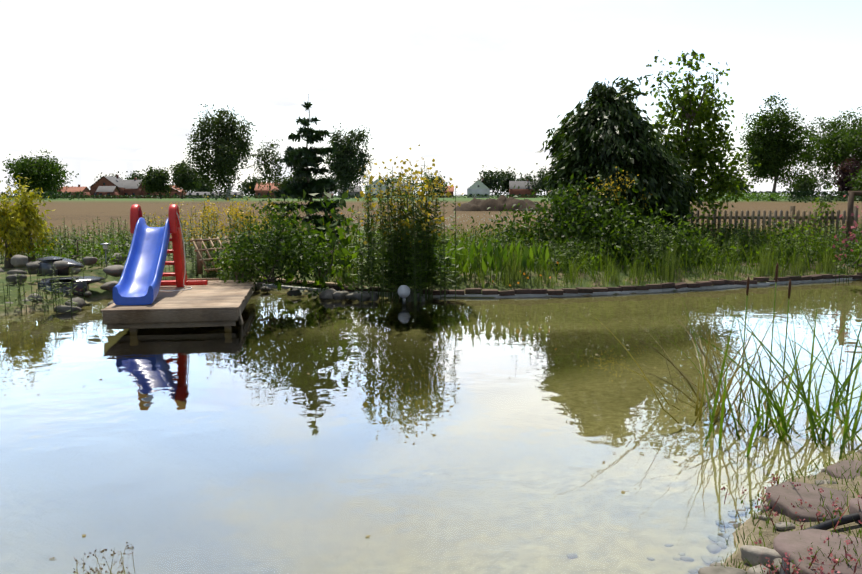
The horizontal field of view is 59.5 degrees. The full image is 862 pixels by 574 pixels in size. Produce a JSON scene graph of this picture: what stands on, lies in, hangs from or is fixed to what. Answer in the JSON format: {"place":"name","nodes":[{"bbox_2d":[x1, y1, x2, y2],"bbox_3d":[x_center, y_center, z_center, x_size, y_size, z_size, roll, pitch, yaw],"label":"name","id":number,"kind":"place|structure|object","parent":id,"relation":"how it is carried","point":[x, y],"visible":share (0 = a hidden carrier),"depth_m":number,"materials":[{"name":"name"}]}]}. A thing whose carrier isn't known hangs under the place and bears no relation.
{"place":"outdoors","nodes":[
{"label":"outdoors","id":0,"kind":"place"},
{"bbox_2d":[0,280,861,573],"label":"pond water","id":1,"kind":"structure","parent":0,"point":[192,450],"depth_m":4.58,"materials":[{"name":"liquid"}]},
{"bbox_2d":[0,262,84,314],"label":"plants","id":2,"kind":"object","parent":1,"relation":"on","point":[51,292],"visible":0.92,"depth_m":9.48,"materials":[{"name":"green plant"}]},
{"bbox_2d":[73,542,134,573],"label":"plant","id":3,"kind":"object","parent":1,"relation":"on","point":[100,568],"visible":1,"depth_m":2.69,"materials":[{"name":"plant"}]},
{"bbox_2d":[100,243,409,303],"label":"garden lamps","id":4,"kind":"object","parent":1,"relation":"on","point":[403,291],"visible":1,"depth_m":10.06,"materials":[{"name":"white"}]},
{"bbox_2d":[3,294,809,558],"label":"floating leaves","id":5,"kind":"object","parent":1,"relation":"on","point":[383,391],"visible":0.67,"depth_m":5.58,"materials":[{"name":"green plant"}]},
{"bbox_2d":[545,263,861,458],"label":"cattail reeds","id":6,"kind":"object","parent":1,"relation":"in","point":[779,410],"visible":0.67,"depth_m":4.88,"materials":[{"name":"green plant"}]},
{"bbox_2d":[0,196,861,573],"bbox_3d":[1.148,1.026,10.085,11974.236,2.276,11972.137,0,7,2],"label":"ground","id":7,"kind":"structure","parent":0,"point":[84,212],"depth_m":24.07,"materials":[{"name":"brown soil"}]},
{"bbox_2d":[0,180,35,267],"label":"bush","id":8,"kind":"object","parent":7,"relation":"on","point":[11,228],"visible":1,"depth_m":12.42,"materials":[{"name":"yellow plant"}]},
{"bbox_2d":[7,173,61,261],"bbox_3d":[-6.855,-1.166,12.991,0.791,1.581,0.943,0,7,2],"label":"bush","id":9,"kind":"object","parent":7,"relation":"on","point":[32,219],"visible":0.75,"depth_m":12.85,"materials":[{"name":"yellow plant"}]},
{"bbox_2d":[2,148,78,198],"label":"tree","id":10,"kind":"object","parent":7,"relation":"on","point":[38,170],"visible":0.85,"depth_m":229.50,"materials":[{"name":"green plant"}]},
{"bbox_2d":[44,178,72,197],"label":"tree","id":11,"kind":"object","parent":7,"relation":"on","point":[58,187],"visible":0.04,"depth_m":333.58,"materials":[{"name":"green plant"}]},
{"bbox_2d":[24,226,131,271],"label":"plants","id":12,"kind":"object","parent":7,"relation":"on","point":[78,255],"visible":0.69,"depth_m":12.16,"materials":[{"name":"green plant"}]},
{"bbox_2d":[0,225,172,267],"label":"herbs","id":13,"kind":"object","parent":7,"relation":"on","point":[74,247],"visible":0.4,"depth_m":13.38,"materials":[{"name":"green plant"}]},
{"bbox_2d":[94,171,122,183],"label":"tree","id":14,"kind":"object","parent":7,"relation":"on","point":[109,175],"depth_m":436.74,"materials":[{"name":"green plant"}]},
{"bbox_2d":[42,217,188,255],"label":"plants","id":15,"kind":"object","parent":7,"relation":"on","point":[93,227],"visible":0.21,"depth_m":15.56,"materials":[{"name":"green plant"}]},
{"bbox_2d":[125,170,145,182],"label":"tree","id":16,"kind":"object","parent":7,"relation":"on","point":[135,175],"visible":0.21,"depth_m":447.22,"materials":[{"name":"green plant"}]},
{"bbox_2d":[63,214,220,260],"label":"herbs","id":17,"kind":"object","parent":7,"relation":"on","point":[125,234],"visible":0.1,"depth_m":14.42,"materials":[{"name":"green plant"}]},
{"bbox_2d":[137,165,174,198],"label":"tree","id":18,"kind":"object","parent":7,"relation":"on","point":[156,180],"visible":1,"depth_m":268.32,"materials":[{"name":"green plant"}]},
{"bbox_2d":[100,280,254,331],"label":"wooden platform","id":19,"kind":"structure","parent":7,"relation":"on","point":[216,303],"depth_m":8.13,"materials":[{"name":"brown wood"}]},
{"bbox_2d":[113,217,170,304],"bbox_3d":[-3.370,-0.346,8.924,0.425,0.916,1.526,-1,7,-9],"label":"slide chute","id":20,"kind":"object","parent":19,"relation":"on","point":[139,282],"visible":0.94,"depth_m":8.81,"materials":[{"name":"blue plastic"}]},
{"bbox_2d":[130,204,207,286],"bbox_3d":[-3.511,-0.528,9.771,1.080,1.087,0.786,-1,7,-9],"label":"slide ladder","id":21,"kind":"object","parent":19,"relation":"on","point":[175,239],"visible":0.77,"depth_m":9.68,"materials":[{"name":"red plastic"}]},
{"bbox_2d":[159,213,218,290],"bbox_3d":[-3.191,-0.503,9.798,0.386,1.025,0.930,2,7,18],"label":"slide hose","id":22,"kind":"object","parent":19,"relation":"on","point":[193,279],"visible":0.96,"depth_m":9.81,"materials":[{"name":"white"}]},
{"bbox_2d":[167,158,201,198],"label":"tree","id":23,"kind":"object","parent":7,"relation":"on","point":[183,177],"visible":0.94,"depth_m":266.88,"materials":[{"name":"green plant"}]},
{"bbox_2d":[192,177,216,191],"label":"tree","id":24,"kind":"object","parent":7,"relation":"on","point":[203,188],"visible":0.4,"depth_m":417.45,"materials":[{"name":"green plant"}]},
{"bbox_2d":[0,253,424,311],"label":"stones","id":25,"kind":"object","parent":7,"relation":"on","point":[42,266],"visible":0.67,"depth_m":10.52,"materials":[{"name":"stone"}]},
{"bbox_2d":[189,236,241,273],"bbox_3d":[-3.222,-0.476,11.382,0.542,0.553,0.880,5,8,34],"label":"wooden bench","id":26,"kind":"object","parent":7,"relation":"on","point":[199,250],"visible":0.44,"depth_m":11.27,"materials":[{"name":"brown wood"}]},
{"bbox_2d":[143,187,290,282],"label":"goldenrod plants","id":27,"kind":"object","parent":7,"relation":"on","point":[209,232],"visible":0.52,"depth_m":12.29,"materials":[{"name":"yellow plant"}]},
{"bbox_2d":[183,104,286,199],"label":"birch tree","id":28,"kind":"object","parent":7,"relation":"on","point":[227,153],"visible":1,"depth_m":200.81,"materials":[{"name":"green plant"}]},
{"bbox_2d":[204,226,286,288],"bbox_3d":[-2.693,-0.404,10.934,1.157,1.036,1.059,-2,7,-19],"label":"shrub","id":29,"kind":"object","parent":7,"relation":"on","point":[217,267],"visible":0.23,"depth_m":10.80,"materials":[{"name":"green plant"}]},
{"bbox_2d":[237,174,265,196],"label":"tree","id":30,"kind":"object","parent":7,"relation":"on","point":[247,186],"visible":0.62,"depth_m":431.95,"materials":[{"name":"green plant"}]},
{"bbox_2d":[202,194,350,296],"bbox_3d":[-2.148,-0.539,10.431,1.991,1.491,1.406,-3,8,-25],"label":"shrub","id":31,"kind":"object","parent":7,"relation":"on","point":[264,258],"visible":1,"depth_m":10.35,"materials":[{"name":"green plant"}]},
{"bbox_2d":[272,176,298,198],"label":"tree","id":32,"kind":"object","parent":7,"relation":"on","point":[284,181],"visible":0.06,"depth_m":297.39,"materials":[{"name":"green plant"}]},
{"bbox_2d":[41,175,551,198],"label":"village houses","id":33,"kind":"structure","parent":7,"relation":"on","point":[103,185],"depth_m":331.71,"materials":[{"name":"brick"}]},
{"bbox_2d":[281,171,319,198],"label":"tree","id":34,"kind":"object","parent":7,"relation":"on","point":[303,178],"visible":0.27,"depth_m":295.80,"materials":[{"name":"green plant"}]},
{"bbox_2d":[261,94,355,253],"bbox_3d":[-2.419,-2.091,14.351,2.063,3.102,1.829,0,7,2],"label":"spruce tree","id":35,"kind":"object","parent":7,"relation":"on","point":[299,160],"visible":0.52,"depth_m":14.15,"materials":[{"name":"green plant"}]},
{"bbox_2d":[263,189,383,297],"bbox_3d":[-1.486,-0.569,11.041,2.007,1.758,1.779,-5,8,-33],"label":"shrub","id":36,"kind":"object","parent":7,"relation":"on","point":[342,240],"visible":0.58,"depth_m":11.06,"materials":[{"name":"green plant"}]},
{"bbox_2d":[303,213,379,273],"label":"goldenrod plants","id":37,"kind":"object","parent":7,"relation":"on","point":[351,243],"visible":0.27,"depth_m":12.04,"materials":[{"name":"green plant"}]},
{"bbox_2d":[322,123,375,198],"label":"birch tree","id":38,"kind":"object","parent":7,"relation":"on","point":[345,157],"visible":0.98,"depth_m":245.64,"materials":[{"name":"green plant"}]},
{"bbox_2d":[378,176,404,193],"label":"tree","id":39,"kind":"object","parent":7,"relation":"on","point":[388,180],"visible":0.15,"depth_m":442.53,"materials":[{"name":"green plant"}]},
{"bbox_2d":[344,144,463,304],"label":"tall yellow plants","id":40,"kind":"object","parent":7,"relation":"on","point":[414,267],"visible":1,"depth_m":10.30,"materials":[{"name":"green plant"}]},
{"bbox_2d":[0,190,861,202],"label":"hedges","id":41,"kind":"object","parent":7,"relation":"on","point":[758,196],"visible":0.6,"depth_m":158.01,"materials":[{"name":"green plant"}]},
{"bbox_2d":[420,171,450,194],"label":"tree","id":42,"kind":"object","parent":7,"relation":"on","point":[432,180],"visible":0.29,"depth_m":414.61,"materials":[{"name":"green plant"}]},
{"bbox_2d":[443,227,529,267],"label":"bank herbs","id":43,"kind":"object","parent":7,"relation":"on","point":[488,234],"visible":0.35,"depth_m":12.57,"materials":[{"name":"green plant"}]},
{"bbox_2d":[473,165,505,197],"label":"tree","id":44,"kind":"object","parent":7,"relation":"on","point":[491,183],"visible":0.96,"depth_m":413.90,"materials":[{"name":"green plant"}]},
{"bbox_2d":[430,238,549,285],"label":"pickerelweed plants","id":45,"kind":"object","parent":7,"relation":"on","point":[545,255],"visible":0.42,"depth_m":11.29,"materials":[{"name":"green plant"}]},
{"bbox_2d":[453,195,547,210],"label":"dirt heap","id":46,"kind":"object","parent":7,"relation":"on","point":[474,204],"visible":0.79,"depth_m":55.91,"materials":[{"name":"brown soil"}]},
{"bbox_2d":[498,166,520,196],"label":"tree","id":47,"kind":"object","parent":7,"relation":"on","point":[509,176],"visible":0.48,"depth_m":427.19,"materials":[{"name":"green plant"}]},
{"bbox_2d":[517,173,541,196],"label":"tree","id":48,"kind":"object","parent":7,"relation":"on","point":[526,177],"visible":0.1,"depth_m":443.44,"materials":[{"name":"green plant"}]},
{"bbox_2d":[525,163,550,197],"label":"tree","id":49,"kind":"object","parent":7,"relation":"on","point":[541,187],"visible":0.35,"depth_m":413.63,"materials":[{"name":"green plant"}]},
{"bbox_2d":[232,212,861,283],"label":"meadow grass","id":50,"kind":"structure","parent":7,"relation":"on","point":[757,257],"depth_m":12.73,"materials":[{"name":"green plant"}]},
{"bbox_2d":[245,213,860,285],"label":"herb leaves","id":51,"kind":"object","parent":7,"relation":"on","point":[601,248],"visible":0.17,"depth_m":13.02,"materials":[{"name":"green plant"}]},
{"bbox_2d":[514,236,603,271],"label":"bank herbs","id":52,"kind":"object","parent":7,"relation":"on","point":[557,254],"visible":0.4,"depth_m":12.18,"materials":[{"name":"green plant"}]},
{"bbox_2d":[257,273,861,297],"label":"brick edging","id":53,"kind":"object","parent":7,"relation":"on","point":[660,287],"visible":0.69,"depth_m":11.27,"materials":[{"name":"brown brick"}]},
{"bbox_2d":[467,163,691,267],"bbox_3d":[2.615,-1.035,13.277,3.967,2.305,2.365,0,7,2],"label":"laurel shrub","id":54,"kind":"object","parent":7,"relation":"on","point":[569,222],"visible":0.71,"depth_m":13.26,"materials":[{"name":"green plant"}]},
{"bbox_2d":[312,240,861,288],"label":"horsetail rush plants","id":55,"kind":"object","parent":7,"relation":"on","point":[669,273],"visible":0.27,"depth_m":11.82,"materials":[{"name":"green plant"}]},
{"bbox_2d":[567,166,651,257],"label":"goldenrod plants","id":56,"kind":"object","parent":7,"relation":"on","point":[617,187],"visible":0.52,"depth_m":13.55,"materials":[{"name":"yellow plant"}]},
{"bbox_2d":[537,74,703,252],"bbox_3d":[3.838,-2.410,15.154,3.156,3.532,3.515,0,7,2],"label":"thuja tree","id":57,"kind":"object","parent":7,"relation":"on","point":[604,131],"visible":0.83,"depth_m":14.36,"materials":[{"name":"green plant"}]},
{"bbox_2d":[598,223,692,270],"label":"bank herbs","id":58,"kind":"object","parent":7,"relation":"on","point":[653,247],"visible":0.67,"depth_m":12.55,"materials":[{"name":"green plant"}]},
{"bbox_2d":[581,198,722,266],"bbox_3d":[3.795,-0.815,13.109,2.454,1.442,1.561,0,7,2],"label":"shrub","id":59,"kind":"object","parent":7,"relation":"on","point":[674,240],"visible":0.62,"depth_m":12.91,"materials":[{"name":"green plant"}]},
{"bbox_2d":[641,49,760,219],"bbox_3d":[5.490,-2.815,15.809,2.649,4.217,1.604,0,7,2],"label":"maple tree","id":60,"kind":"object","parent":7,"relation":"on","point":[699,154],"visible":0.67,"depth_m":15.59,"materials":[{"name":"green plant"}]},
{"bbox_2d":[674,232,740,263],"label":"bank herbs","id":61,"kind":"object","parent":7,"relation":"on","point":[735,242],"visible":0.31,"depth_m":13.36,"materials":[{"name":"green plant"}]},
{"bbox_2d":[641,207,812,259],"bbox_3d":[5.229,-0.959,14.481,4.027,1.510,1.556,0,7,2],"label":"shrub","id":62,"kind":"object","parent":7,"relation":"on","point":[709,226],"visible":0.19,"depth_m":14.30,"materials":[{"name":"green plant"}]},
{"bbox_2d":[702,222,774,260],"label":"bank herbs","id":63,"kind":"object","parent":7,"relation":"on","point":[728,235],"visible":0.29,"depth_m":14.10,"materials":[{"name":"green plant"}]},
{"bbox_2d":[724,172,755,196],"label":"tree","id":64,"kind":"object","parent":7,"relation":"on","point":[743,188],"visible":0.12,"depth_m":410.04,"materials":[{"name":"green plant"}]},
{"bbox_2d":[698,468,836,573],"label":"bank pebbles","id":65,"kind":"object","parent":7,"relation":"on","point":[750,553],"visible":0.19,"depth_m":2.79,"materials":[{"name":"beige stone"}]},
{"bbox_2d":[685,206,858,248],"bbox_3d":[7.244,-1.273,16.439,3.771,0.980,0.145,1,7,9],"label":"picket fence","id":66,"kind":"object","parent":7,"relation":"on","point":[769,217],"visible":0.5,"depth_m":16.31,"materials":[{"name":"brown wood"}]},
{"bbox_2d":[739,92,822,200],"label":"linden tree","id":67,"kind":"object","parent":7,"relation":"on","point":[771,150],"visible":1,"depth_m":165.71,"materials":[{"name":"green plant"}]},
{"bbox_2d":[731,234,842,274],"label":"bank herbs","id":68,"kind":"object","parent":7,"relation":"on","point":[783,250],"visible":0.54,"depth_m":13.55,"materials":[{"name":"green plant"}]},
{"bbox_2d":[715,449,861,573],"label":"ground cover plants","id":69,"kind":"object","parent":7,"relation":"on","point":[835,560],"visible":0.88,"depth_m":3.06,"materials":[{"name":"green plant"}]},
{"bbox_2d":[750,206,839,260],"bbox_3d":[6.689,-0.838,13.974,1.777,1.296,1.125,0,7,2],"label":"shrub","id":70,"kind":"object","parent":7,"relation":"on","point":[796,235],"visible":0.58,"depth_m":13.89,"materials":[{"name":"green plant"}]},
{"bbox_2d":[785,172,822,198],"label":"tree","id":71,"kind":"object","parent":7,"relation":"on","point":[801,186],"visible":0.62,"depth_m":223.52,"materials":[{"name":"green plant"}]},
{"bbox_2d":[766,460,861,573],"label":"flat rocks","id":72,"kind":"object","parent":7,"relation":"on","point":[791,543],"visible":0.6,"depth_m":3.04,"materials":[{"name":"grey stone"}]},
{"bbox_2d":[794,185,839,234],"bbox_3d":[8.298,-1.485,16.293,0.857,1.441,0.857,0,7,2],"label":"young tree","id":73,"kind":"object","parent":7,"relation":"on","point":[824,204],"visible":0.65,"depth_m":16.18,"materials":[{"name":"green plant"}]},
{"bbox_2d":[779,513,859,573],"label":"stone","id":74,"kind":"object","parent":7,"relation":"on","point":[828,524],"visible":0.44,"depth_m":3.00,"materials":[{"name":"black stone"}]},
{"bbox_2d":[790,106,861,190],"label":"linden tree","id":75,"kind":"object","parent":7,"relation":"on","point":[839,145],"visible":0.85,"depth_m":169.73,"materials":[{"name":"green plant"}]},
{"bbox_2d":[803,222,860,259],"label":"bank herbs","id":76,"kind":"object","parent":7,"relation":"on","point":[829,240],"visible":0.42,"depth_m":14.24,"materials":[{"name":"green plant"}]},
{"bbox_2d":[829,155,861,200],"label":"purple tree","id":77,"kind":"object","parent":7,"relation":"on","point":[845,170],"visible":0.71,"depth_m":159.48,"materials":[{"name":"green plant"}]},
{"bbox_2d":[831,222,861,271],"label":"shrub","id":78,"kind":"object","parent":7,"relation":"on","point":[859,249],"visible":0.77,"depth_m":13.04,"materials":[{"name":"green plant"}]},
{"bbox_2d":[831,216,861,255],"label":"bank herbs","id":79,"kind":"object","parent":7,"relation":"on","point":[859,231],"visible":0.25,"depth_m":15.19,"materials":[{"name":"green plant"}]},
{"bbox_2d":[832,195,861,285],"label":"pink flower plant","id":80,"kind":"object","parent":7,"relation":"on","point":[846,245],"visible":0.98,"depth_m":12.03,"materials":[{"name":"green plant"}]},
{"bbox_2d":[844,166,861,197],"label":"tree","id":81,"kind":"object","parent":7,"relation":"on","point":[857,185],"visible":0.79,"depth_m":146.64,"materials":[{"name":"green plant"}]},
{"bbox_2d":[845,191,861,252],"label":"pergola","id":82,"kind":"object","parent":7,"relation":"on","point":[850,207],"visible":0.52,"depth_m":14.62,"materials":[{"name":"brown wood"}]},
{"bbox_2d":[0,0,861,195],"label":"sky","id":83,"kind":"structure","parent":0,"point":[108,87],"materials":[{"name":"white"}]}
]}

